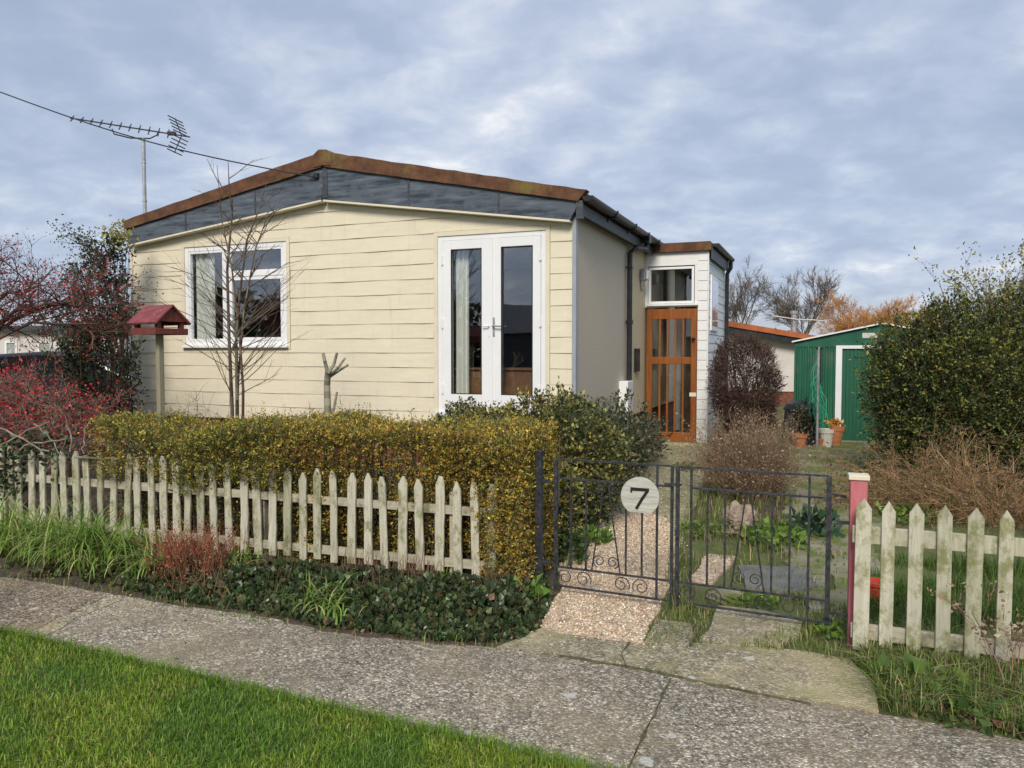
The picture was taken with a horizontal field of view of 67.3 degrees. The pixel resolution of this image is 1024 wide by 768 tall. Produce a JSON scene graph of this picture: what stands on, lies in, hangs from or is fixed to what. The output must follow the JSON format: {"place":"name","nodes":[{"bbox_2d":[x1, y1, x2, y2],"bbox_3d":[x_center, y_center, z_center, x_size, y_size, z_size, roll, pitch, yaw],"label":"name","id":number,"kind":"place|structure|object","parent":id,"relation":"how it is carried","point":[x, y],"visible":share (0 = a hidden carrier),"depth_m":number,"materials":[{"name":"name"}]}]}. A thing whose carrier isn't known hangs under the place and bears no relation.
{"place":"outdoors","nodes":[
{"label":"outdoors","id":0,"kind":"place"},
{"bbox_2d":[0,618,669,767],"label":"lawn","id":1,"kind":"structure","parent":0,"point":[77,690],"depth_m":3.28,"materials":[{"name":"plant"}]},
{"bbox_2d":[0,0,1023,335],"label":"sky","id":2,"kind":"structure","parent":0,"point":[846,137],"materials":[{"name":"grey"}]},
{"bbox_2d":[1,368,1023,740],"bbox_3d":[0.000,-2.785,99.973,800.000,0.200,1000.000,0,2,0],"label":"ground","id":3,"kind":"structure","parent":0,"point":[765,558],"depth_m":5.36,"materials":[{"name":"plant"}]},
{"bbox_2d":[0,326,131,354],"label":"neighbour chalet","id":4,"kind":"object","parent":3,"relation":"on","point":[6,346],"visible":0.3,"depth_m":24.00,"materials":[{"name":"white plastic"}]},
{"bbox_2d":[0,351,132,414],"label":"parked car","id":5,"kind":"object","parent":3,"relation":"on","point":[8,358],"visible":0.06,"depth_m":15.18,"materials":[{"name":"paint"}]},
{"bbox_2d":[0,418,620,646],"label":"planting bed","id":6,"kind":"object","parent":3,"relation":"on","point":[78,580],"visible":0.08,"depth_m":5.59,"materials":[{"name":"soil"}]},
{"bbox_2d":[0,487,59,553],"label":"strap leaf clump","id":7,"kind":"object","parent":6,"relation":"on","point":[3,534],"visible":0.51,"depth_m":6.05,"materials":[{"name":"green plant"}]},
{"bbox_2d":[0,493,94,566],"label":"strap leaf clump","id":8,"kind":"object","parent":6,"relation":"on","point":[29,526],"visible":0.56,"depth_m":5.82,"materials":[{"name":"green plant"}]},
{"bbox_2d":[7,488,132,567],"bbox_3d":[-3.250,1.054,5.712,0.994,0.544,0.897,2,3,32],"label":"strap leaf clump","id":9,"kind":"object","parent":6,"relation":"on","point":[60,523],"visible":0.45,"depth_m":5.65,"materials":[{"name":"green plant"}]},
{"bbox_2d":[0,228,163,379],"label":"arching thorn tree","id":10,"kind":"object","parent":6,"relation":"on","point":[10,318],"visible":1,"depth_m":8.36,"materials":[{"name":"red plant"}]},
{"bbox_2d":[4,499,161,579],"bbox_3d":[-3.050,1.065,5.601,0.978,0.531,0.889,0,2,0],"label":"strap leaf clump","id":11,"kind":"object","parent":6,"relation":"on","point":[81,550],"visible":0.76,"depth_m":5.50,"materials":[{"name":"green plant"}]},
{"bbox_2d":[32,214,148,463],"bbox_3d":[-5.613,-0.555,10.125,1.623,3.344,1.274,0,2,0],"label":"ivy covered tree","id":12,"kind":"object","parent":6,"relation":"on","point":[126,362],"visible":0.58,"depth_m":10.05,"materials":[{"name":"green plant"}]},
{"bbox_2d":[0,545,190,600],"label":"weedy ground cover","id":13,"kind":"object","parent":6,"relation":"on","point":[45,571],"visible":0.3,"depth_m":5.42,"materials":[{"name":"green plant"}]},
{"bbox_2d":[59,505,164,580],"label":"strap leaf clump","id":14,"kind":"object","parent":6,"relation":"on","point":[117,546],"visible":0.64,"depth_m":5.52,"materials":[{"name":"green plant"}]},
{"bbox_2d":[0,351,238,512],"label":"red berry bush","id":15,"kind":"object","parent":6,"relation":"on","point":[8,413],"visible":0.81,"depth_m":7.45,"materials":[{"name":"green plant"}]},
{"bbox_2d":[100,527,196,583],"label":"strap leaf clump","id":16,"kind":"object","parent":6,"relation":"on","point":[133,567],"visible":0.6,"depth_m":5.32,"materials":[{"name":"green plant"}]},
{"bbox_2d":[127,304,190,506],"bbox_3d":[-3.020,0.303,6.619,0.380,1.958,0.348,1,3,30],"label":"bird table","id":17,"kind":"object","parent":6,"relation":"on","point":[160,317],"visible":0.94,"depth_m":6.56,"materials":[{"name":"wood"}]},
{"bbox_2d":[130,508,253,607],"bbox_3d":[-2.244,1.153,5.303,0.994,0.445,1.242,0,2,0],"label":"russet plant","id":18,"kind":"object","parent":6,"relation":"on","point":[179,550],"visible":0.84,"depth_m":5.26,"materials":[{"name":"plant"}]},
{"bbox_2d":[134,156,315,509],"bbox_3d":[-2.639,-0.449,7.251,1.502,3.447,0.828,0,2,0],"label":"bare sapling","id":19,"kind":"object","parent":6,"relation":"on","point":[238,333],"visible":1,"depth_m":7.26,"materials":[{"name":"plant"}]},
{"bbox_2d":[0,446,497,575],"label":"picket fence","id":20,"kind":"object","parent":6,"relation":"on","point":[264,529],"visible":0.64,"depth_m":5.80,"materials":[{"name":"wood"}]},
{"bbox_2d":[0,427,92,508],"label":"ivy","id":21,"kind":"object","parent":20,"relation":"on","point":[26,451],"visible":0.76,"depth_m":6.62,"materials":[{"name":"green plant"}]},
{"bbox_2d":[222,533,300,571],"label":"strap leaf clump","id":22,"kind":"object","parent":6,"relation":"on","point":[248,553],"visible":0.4,"depth_m":5.36,"materials":[{"name":"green plant"}]},
{"bbox_2d":[0,567,537,648],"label":"verge grass","id":23,"kind":"structure","parent":6,"relation":"on","point":[127,592],"depth_m":4.65,"materials":[{"name":"plant"}]},
{"bbox_2d":[277,569,364,613],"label":"strap leaf clump","id":24,"kind":"object","parent":6,"relation":"on","point":[315,588],"visible":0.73,"depth_m":4.66,"materials":[{"name":"green plant"}]},
{"bbox_2d":[77,396,564,582],"bbox_3d":[-1.604,0.724,6.017,4.047,1.268,1.120,1,3,20],"label":"clipped hedge","id":25,"kind":"object","parent":6,"relation":"on","point":[506,439],"visible":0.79,"depth_m":5.67,"materials":[{"name":"green plant"}]},
{"bbox_2d":[303,586,367,624],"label":"strap leaf clump","id":26,"kind":"object","parent":6,"relation":"on","point":[334,607],"visible":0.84,"depth_m":4.52,"materials":[{"name":"green plant"}]},
{"bbox_2d":[322,352,348,520],"bbox_3d":[-1.620,0.490,7.015,0.254,1.554,0.127,1,3,21],"label":"pruned branch stump","id":27,"kind":"object","parent":6,"relation":"on","point":[329,373],"visible":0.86,"depth_m":7.00,"materials":[{"name":"wood"}]},
{"bbox_2d":[118,551,554,645],"bbox_3d":[-1.266,1.276,4.955,3.058,0.298,1.292,0,2,8],"label":"ivy ground cover","id":28,"kind":"object","parent":6,"relation":"on","point":[439,611],"visible":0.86,"depth_m":4.68,"materials":[{"name":"green plant"}]},
{"bbox_2d":[174,542,550,626],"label":"weedy grass","id":29,"kind":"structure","parent":6,"relation":"on","point":[370,588],"depth_m":4.95,"materials":[{"name":"plant"}]},
{"bbox_2d":[340,542,435,593],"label":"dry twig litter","id":30,"kind":"object","parent":6,"relation":"on","point":[408,566],"visible":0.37,"depth_m":5.14,"materials":[{"name":"plant"}]},
{"bbox_2d":[513,573,550,596],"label":"leafy weed","id":31,"kind":"object","parent":6,"relation":"on","point":[543,591],"visible":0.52,"depth_m":4.79,"materials":[{"name":"green plant"}]},
{"bbox_2d":[422,375,642,551],"bbox_3d":[0.400,0.645,6.992,2.288,1.466,1.956,-2,3,-36],"label":"variegated shrub","id":32,"kind":"object","parent":6,"relation":"on","point":[593,437],"visible":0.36,"depth_m":6.66,"materials":[{"name":"green plant"}]},
{"bbox_2d":[535,450,550,582],"bbox_3d":[0.209,0.911,5.151,0.111,0.937,0.052,1,3,25],"label":"gate post","id":33,"kind":"object","parent":6,"relation":"on","point":[539,559],"visible":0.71,"depth_m":5.14,"materials":[{"name":"metal"}]},
{"bbox_2d":[554,458,681,604],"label":"iron gate","id":34,"kind":"structure","parent":33,"relation":"attached to","point":[641,495],"depth_m":4.81,"materials":[{"name":"black metal"}]},
{"bbox_2d":[543,529,592,565],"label":"leafy weed","id":35,"kind":"object","parent":6,"relation":"on","point":[578,545],"visible":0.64,"depth_m":5.78,"materials":[{"name":"green plant"}]},
{"bbox_2d":[565,523,614,545],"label":"leafy weed","id":36,"kind":"object","parent":6,"relation":"on","point":[606,534],"visible":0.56,"depth_m":6.31,"materials":[{"name":"green plant"}]},
{"bbox_2d":[122,149,676,471],"bbox_3d":[-0.002,-1.039,15.177,6.819,4.174,12.317,1,3,22],"label":"bungalow","id":37,"kind":"object","parent":3,"relation":"on","point":[411,285],"visible":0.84,"depth_m":9.57,"materials":[{"name":"cream painted timber boards"},{"name":"brick"},{"name":"white upvc"}]},
{"bbox_2d":[70,115,189,213],"bbox_3d":[-6.038,-3.371,12.167,1.910,1.819,0.393,0,2,0],"label":"tv aerial","id":38,"kind":"object","parent":37,"relation":"attached to","point":[168,133],"visible":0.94,"depth_m":12.14,"materials":[{"name":"metal"}]},
{"bbox_2d":[0,92,313,177],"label":"overhead cable","id":39,"kind":"object","parent":37,"relation":"attached to","point":[156,143],"visible":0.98,"depth_m":9.89,"materials":[{"name":"black plastic"}]},
{"bbox_2d":[181,241,288,347],"bbox_3d":[-3.685,-1.166,10.223,1.762,1.366,0.135,1,3,22],"label":"window","id":40,"kind":"structure","parent":37,"relation":"in","point":[259,274],"depth_m":10.25,"materials":[{"name":"white plastic"}]},
{"bbox_2d":[434,230,544,415],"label":"french doors","id":41,"kind":"structure","parent":37,"relation":"in","point":[491,245],"depth_m":8.83,"materials":[{"name":"white plastic"}]},
{"bbox_2d":[453,367,531,394],"bbox_3d":[-0.222,0.072,9.336,1.360,0.545,0.470,1,3,22],"label":"sideboard","id":42,"kind":"object","parent":37,"relation":"on","point":[514,378],"visible":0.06,"depth_m":9.02,"materials":[{"name":"brown wood"}]},
{"bbox_2d":[645,241,734,446],"bbox_3d":[2.908,-0.610,12.507,1.109,3.106,2.369,1,3,22],"label":"porch","id":43,"kind":"object","parent":37,"relation":"attached to","point":[699,303],"visible":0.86,"depth_m":11.69,"materials":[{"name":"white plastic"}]},
{"bbox_2d":[648,266,694,303],"bbox_3d":[2.420,-1.497,11.678,0.687,0.551,0.062,1,3,22],"label":"transom window","id":44,"kind":"structure","parent":43,"relation":"in","point":[684,267],"depth_m":11.67,"materials":[{"name":"white plastic"}]},
{"bbox_2d":[646,308,696,441],"bbox_3d":[2.414,-0.133,11.684,0.758,2.011,0.114,1,3,22],"label":"door","id":45,"kind":"structure","parent":43,"relation":"in","point":[683,314],"depth_m":11.68,"materials":[{"name":"brown wood"}]},
{"bbox_2d":[710,274,717,331],"bbox_3d":[3.166,-1.252,12.019,0.026,0.847,0.762,1,3,22],"label":"side window","id":46,"kind":"structure","parent":43,"relation":"in","point":[714,281],"depth_m":11.89,"materials":[{"name":"white plastic"}]},
{"bbox_2d":[0,577,1023,767],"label":"footpath","id":47,"kind":"structure","parent":3,"relation":"on","point":[201,635],"depth_m":3.53,"materials":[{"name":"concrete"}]},
{"bbox_2d":[0,579,106,631],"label":"footpath patch","id":48,"kind":"object","parent":47,"relation":"on","point":[36,615],"visible":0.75,"depth_m":4.88,"materials":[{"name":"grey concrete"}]},
{"bbox_2d":[36,596,121,635],"bbox_3d":[-2.623,1.409,4.651,0.128,0.026,0.708,0,2,10],"label":"footpath patch","id":49,"kind":"object","parent":47,"relation":"on","point":[68,618],"visible":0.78,"depth_m":4.64,"materials":[{"name":"concrete"}]},
{"bbox_2d":[1,569,519,645],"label":"leaf litter","id":50,"kind":"object","parent":47,"relation":"on","point":[362,630],"visible":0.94,"depth_m":4.74,"materials":[{"name":"brown plant"}]},
{"bbox_2d":[628,677,671,767],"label":"footpath joint","id":51,"kind":"object","parent":47,"relation":"on","point":[643,736],"visible":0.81,"depth_m":3.33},
{"bbox_2d":[589,387,675,478],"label":"grey green shrub","id":52,"kind":"object","parent":3,"relation":"on","point":[642,449],"visible":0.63,"depth_m":8.64,"materials":[{"name":"green plant"}]},
{"bbox_2d":[645,619,692,646],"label":"paving slab","id":53,"kind":"structure","parent":3,"relation":"on","point":[681,639],"depth_m":4.29,"materials":[{"name":"concrete"}]},
{"bbox_2d":[643,601,715,645],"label":"grass tuft","id":54,"kind":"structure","parent":3,"relation":"on","point":[662,616],"depth_m":4.51,"materials":[{"name":"plant"}]},
{"bbox_2d":[497,628,878,713],"bbox_3d":[0.874,1.434,4.033,1.859,0.028,0.609,1,3,22],"label":"concrete apron","id":55,"kind":"object","parent":3,"relation":"on","point":[798,674],"visible":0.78,"depth_m":3.92,"materials":[{"name":"concrete"}]},
{"bbox_2d":[560,655,810,704],"bbox_3d":[0.804,1.444,3.761,1.234,0.032,0.037,1,3,27],"label":"apron crack","id":56,"kind":"object","parent":55,"relation":"on","point":[684,678],"visible":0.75,"depth_m":3.75,"materials":[{"name":"concrete"}]},
{"bbox_2d":[742,614,870,677],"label":"verge grass","id":57,"kind":"structure","parent":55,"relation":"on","point":[792,641],"depth_m":4.13,"materials":[{"name":"plant"}]},
{"bbox_2d":[680,519,726,538],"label":"leafy weed","id":58,"kind":"object","parent":3,"relation":"on","point":[711,523],"visible":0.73,"depth_m":6.54,"materials":[{"name":"green plant"}]},
{"bbox_2d":[692,554,734,584],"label":"paving slab","id":59,"kind":"structure","parent":3,"relation":"on","point":[699,576],"depth_m":5.57,"materials":[{"name":"beige"}]},
{"bbox_2d":[704,586,743,605],"bbox_3d":[1.367,1.363,4.942,0.248,0.100,0.200,0,2,0],"label":"edging stone","id":60,"kind":"object","parent":3,"relation":"on","point":[730,597],"visible":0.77,"depth_m":4.88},
{"bbox_2d":[657,478,805,619],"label":"garden grass","id":61,"kind":"structure","parent":3,"relation":"on","point":[719,517],"depth_m":6.38,"materials":[{"name":"plant"}]},
{"bbox_2d":[692,440,789,527],"bbox_3d":[2.893,1.095,9.262,1.235,0.193,5.637,1,3,18],"label":"planting bed","id":62,"kind":"object","parent":3,"relation":"on","point":[778,509],"visible":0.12,"depth_m":7.63,"materials":[{"name":"plant"}]},
{"bbox_2d":[704,328,787,455],"bbox_3d":[3.152,0.125,10.414,1.108,1.774,1.080,0,2,0],"label":"round purple shrub","id":63,"kind":"object","parent":62,"relation":"on","point":[767,373],"visible":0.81,"depth_m":10.22,"materials":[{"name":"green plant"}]},
{"bbox_2d":[657,396,837,504],"bbox_3d":[2.342,0.649,7.840,1.733,1.092,1.329,0,2,0],"label":"dry shrub","id":64,"kind":"object","parent":62,"relation":"on","point":[757,457],"visible":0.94,"depth_m":7.67,"materials":[{"name":"brown plant"}]},
{"bbox_2d":[721,500,761,536],"bbox_3d":[1.962,1.139,6.558,0.390,0.301,0.276,-1,3,-27],"label":"garden rock","id":65,"kind":"object","parent":3,"relation":"on","point":[734,510],"visible":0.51,"depth_m":6.50,"materials":[{"name":"stone"}]},
{"bbox_2d":[699,605,801,648],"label":"paving slab","id":66,"kind":"structure","parent":3,"relation":"on","point":[729,627],"depth_m":4.39,"materials":[{"name":"concrete"}]},
{"bbox_2d":[724,256,790,323],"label":"bare tree","id":67,"kind":"object","parent":3,"relation":"on","point":[735,305],"visible":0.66,"depth_m":54.12,"materials":[{"name":"plant"}]},
{"bbox_2d":[737,592,780,609],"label":"leafy weed","id":68,"kind":"object","parent":3,"relation":"on","point":[757,600],"visible":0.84,"depth_m":4.81,"materials":[{"name":"green plant"}]},
{"bbox_2d":[675,465,846,625],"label":"iron gate","id":69,"kind":"structure","parent":3,"relation":"on","point":[827,619],"depth_m":4.50,"materials":[{"name":"metal"}]},
{"bbox_2d":[700,498,846,605],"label":"garden grass","id":70,"kind":"structure","parent":3,"relation":"on","point":[835,576],"depth_m":5.57,"materials":[{"name":"plant"}]},
{"bbox_2d":[741,516,806,551],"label":"leafy weed","id":71,"kind":"object","parent":3,"relation":"on","point":[784,533],"visible":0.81,"depth_m":6.17,"materials":[{"name":"green plant"}]},
{"bbox_2d":[724,311,826,404],"bbox_3d":[6.637,-0.732,22.136,5.976,2.765,5.000,0,2,9],"label":"neighbour bungalow","id":72,"kind":"object","parent":3,"relation":"on","point":[781,341],"visible":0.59,"depth_m":19.89,"materials":[{"name":"brick"}]},
{"bbox_2d":[737,565,817,592],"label":"paving slab","id":73,"kind":"structure","parent":3,"relation":"on","point":[748,572],"depth_m":5.36,"materials":[{"name":"concrete"}]},
{"bbox_2d":[747,265,842,333],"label":"bare tree","id":74,"kind":"object","parent":3,"relation":"on","point":[785,307],"visible":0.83,"depth_m":54.09,"materials":[{"name":"plant"}]},
{"bbox_2d":[781,400,819,443],"bbox_3d":[4.434,0.575,11.786,0.600,0.655,0.600,0,2,0],"label":"compost bin","id":75,"kind":"object","parent":3,"relation":"on","point":[789,407],"visible":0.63,"depth_m":11.63,"materials":[{"name":"black plastic"}]},
{"bbox_2d":[782,534,825,553],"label":"paving slab","id":76,"kind":"structure","parent":3,"relation":"on","point":[817,543],"depth_m":6.16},
{"bbox_2d":[784,484,826,494],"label":"paving slab","id":77,"kind":"structure","parent":3,"relation":"on","point":[802,491],"depth_m":8.30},
{"bbox_2d":[787,494,825,506],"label":"paving slab","id":78,"kind":"structure","parent":3,"relation":"on","point":[823,502],"depth_m":7.73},
{"bbox_2d":[786,443,826,447],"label":"paving slab","id":79,"kind":"structure","parent":3,"relation":"on","point":[823,446],"depth_m":11.26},
{"bbox_2d":[806,435,815,445],"bbox_3d":[4.398,0.848,11.385,0.184,0.170,0.182,0,2,0],"label":"plant pot","id":80,"kind":"object","parent":79,"relation":"on","point":[811,440],"visible":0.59,"depth_m":11.32,"materials":[{"name":"black plastic"}]},
{"bbox_2d":[788,397,820,444],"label":"potted bush","id":81,"kind":"object","parent":80,"relation":"in","point":[807,419],"visible":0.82,"depth_m":11.44,"materials":[{"name":"green plant"}]},
{"bbox_2d":[784,551,832,575],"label":"paving slab","id":82,"kind":"structure","parent":3,"relation":"on","point":[801,557],"depth_m":5.77,"materials":[{"name":"stone"}]},
{"bbox_2d":[786,503,845,537],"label":"leafy weed","id":83,"kind":"object","parent":3,"relation":"on","point":[816,519],"visible":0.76,"depth_m":6.49,"materials":[{"name":"green plant"}]},
{"bbox_2d":[808,347,829,446],"bbox_3d":[4.436,0.205,11.181,0.243,1.484,0.498,-1,3,-25],"label":"netting pole","id":84,"kind":"object","parent":3,"relation":"on","point":[818,380],"visible":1,"depth_m":11.15,"materials":[{"name":"metal"}]},
{"bbox_2d":[799,589,846,612],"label":"paving slab","id":85,"kind":"structure","parent":3,"relation":"on","point":[838,596],"depth_m":4.94,"materials":[{"name":"concrete"}]},
{"bbox_2d":[812,617,846,641],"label":"leafy weed","id":86,"kind":"object","parent":3,"relation":"on","point":[839,633],"visible":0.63,"depth_m":4.30,"materials":[{"name":"green plant"}]},
{"bbox_2d":[823,535,874,552],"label":"paving slab","id":87,"kind":"structure","parent":3,"relation":"on","point":[843,542],"depth_m":6.19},
{"bbox_2d":[836,472,869,646],"bbox_3d":[1.846,0.954,4.173,0.152,0.937,0.104,1,3,20],"label":"pink gate post","id":88,"kind":"object","parent":3,"relation":"on","point":[858,488],"visible":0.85,"depth_m":4.13,"materials":[{"name":"paint"}]},
{"bbox_2d":[830,553,880,575],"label":"paving slab","id":89,"kind":"structure","parent":3,"relation":"on","point":[840,562],"depth_m":5.72,"materials":[{"name":"concrete"}]},
{"bbox_2d":[810,286,919,334],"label":"bare tree","id":90,"kind":"object","parent":3,"relation":"on","point":[848,322],"visible":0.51,"depth_m":49.30,"materials":[{"name":"plant"}]},
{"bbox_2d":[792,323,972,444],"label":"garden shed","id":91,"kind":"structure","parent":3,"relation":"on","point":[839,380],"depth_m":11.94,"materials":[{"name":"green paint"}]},
{"bbox_2d":[841,349,891,440],"bbox_3d":[5.469,0.172,11.805,0.767,1.424,0.028,1,3,21],"label":"door","id":92,"kind":"structure","parent":91,"relation":"in","point":[854,425],"depth_m":11.89,"materials":[{"name":"metal"}]},
{"bbox_2d":[768,437,1022,517],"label":"garden grass","id":93,"kind":"structure","parent":3,"relation":"on","point":[872,458],"depth_m":9.67,"materials":[{"name":"plant"}]},
{"bbox_2d":[873,498,939,523],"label":"leafy weed","id":94,"kind":"object","parent":3,"relation":"on","point":[901,511],"visible":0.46,"depth_m":7.00,"materials":[{"name":"green plant"}]},
{"bbox_2d":[804,425,1020,521],"bbox_3d":[3.834,0.957,7.542,1.978,1.121,1.592,-1,3,-28],"label":"bramble heap","id":95,"kind":"object","parent":3,"relation":"on","point":[887,482],"visible":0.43,"depth_m":7.53,"materials":[{"name":"brown plant"}]},
{"bbox_2d":[870,651,968,695],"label":"leafy weed","id":96,"kind":"object","parent":3,"relation":"on","point":[912,662],"visible":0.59,"depth_m":3.61,"materials":[{"name":"green plant"}]},
{"bbox_2d":[823,401,1023,528],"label":"bramble heap","id":97,"kind":"object","parent":3,"relation":"on","point":[938,470],"visible":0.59,"depth_m":7.18,"materials":[{"name":"brown plant"}]},
{"bbox_2d":[826,612,1023,736],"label":"verge grass","id":98,"kind":"structure","parent":3,"relation":"on","point":[986,680],"depth_m":3.53,"materials":[{"name":"plant"}]},
{"bbox_2d":[844,225,1023,492],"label":"evergreen hedge","id":99,"kind":"object","parent":3,"relation":"on","point":[938,341],"visible":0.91,"depth_m":8.09,"materials":[{"name":"green plant"}]},
{"bbox_2d":[850,498,1023,668],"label":"picket fence","id":100,"kind":"object","parent":3,"relation":"on","point":[976,544],"visible":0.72,"depth_m":3.90,"materials":[{"name":"wood"}]},
{"bbox_2d":[869,548,1023,635],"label":"garden grass","id":101,"kind":"structure","parent":3,"relation":"on","point":[930,601],"depth_m":4.89,"materials":[{"name":"plant"}]},
{"bbox_2d":[889,651,1023,740],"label":"leaf litter","id":102,"kind":"object","parent":3,"relation":"on","point":[927,707],"visible":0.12,"depth_m":3.33,"materials":[{"name":"brown plant"}]},
{"bbox_2d":[896,434,1023,535],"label":"bramble heap","id":103,"kind":"object","parent":3,"relation":"on","point":[992,507],"visible":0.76,"depth_m":6.87,"materials":[{"name":"brown plant"}]},
{"bbox_2d":[916,690,1003,737],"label":"leafy weed","id":104,"kind":"object","parent":3,"relation":"on","point":[963,703],"visible":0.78,"depth_m":3.31,"materials":[{"name":"green plant"}]},
{"bbox_2d":[927,576,1023,690],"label":"dry stalks","id":105,"kind":"object","parent":3,"relation":"on","point":[1020,631],"visible":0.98,"depth_m":3.54,"materials":[{"name":"plant"}]},
{"bbox_2d":[540,512,679,643],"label":"shingle path","id":106,"kind":"structure","parent":0,"point":[601,636],"depth_m":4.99,"materials":[{"name":"shingle"}]},
{"bbox_2d":[596,443,711,544],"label":"garden path","id":107,"kind":"structure","parent":0,"point":[665,492],"depth_m":8.90,"materials":[{"name":"gravel"}]},
{"bbox_2d":[727,586,849,653],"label":"garden grass","id":108,"kind":"structure","parent":0,"point":[838,610],"depth_m":4.64,"materials":[{"name":"plant"}]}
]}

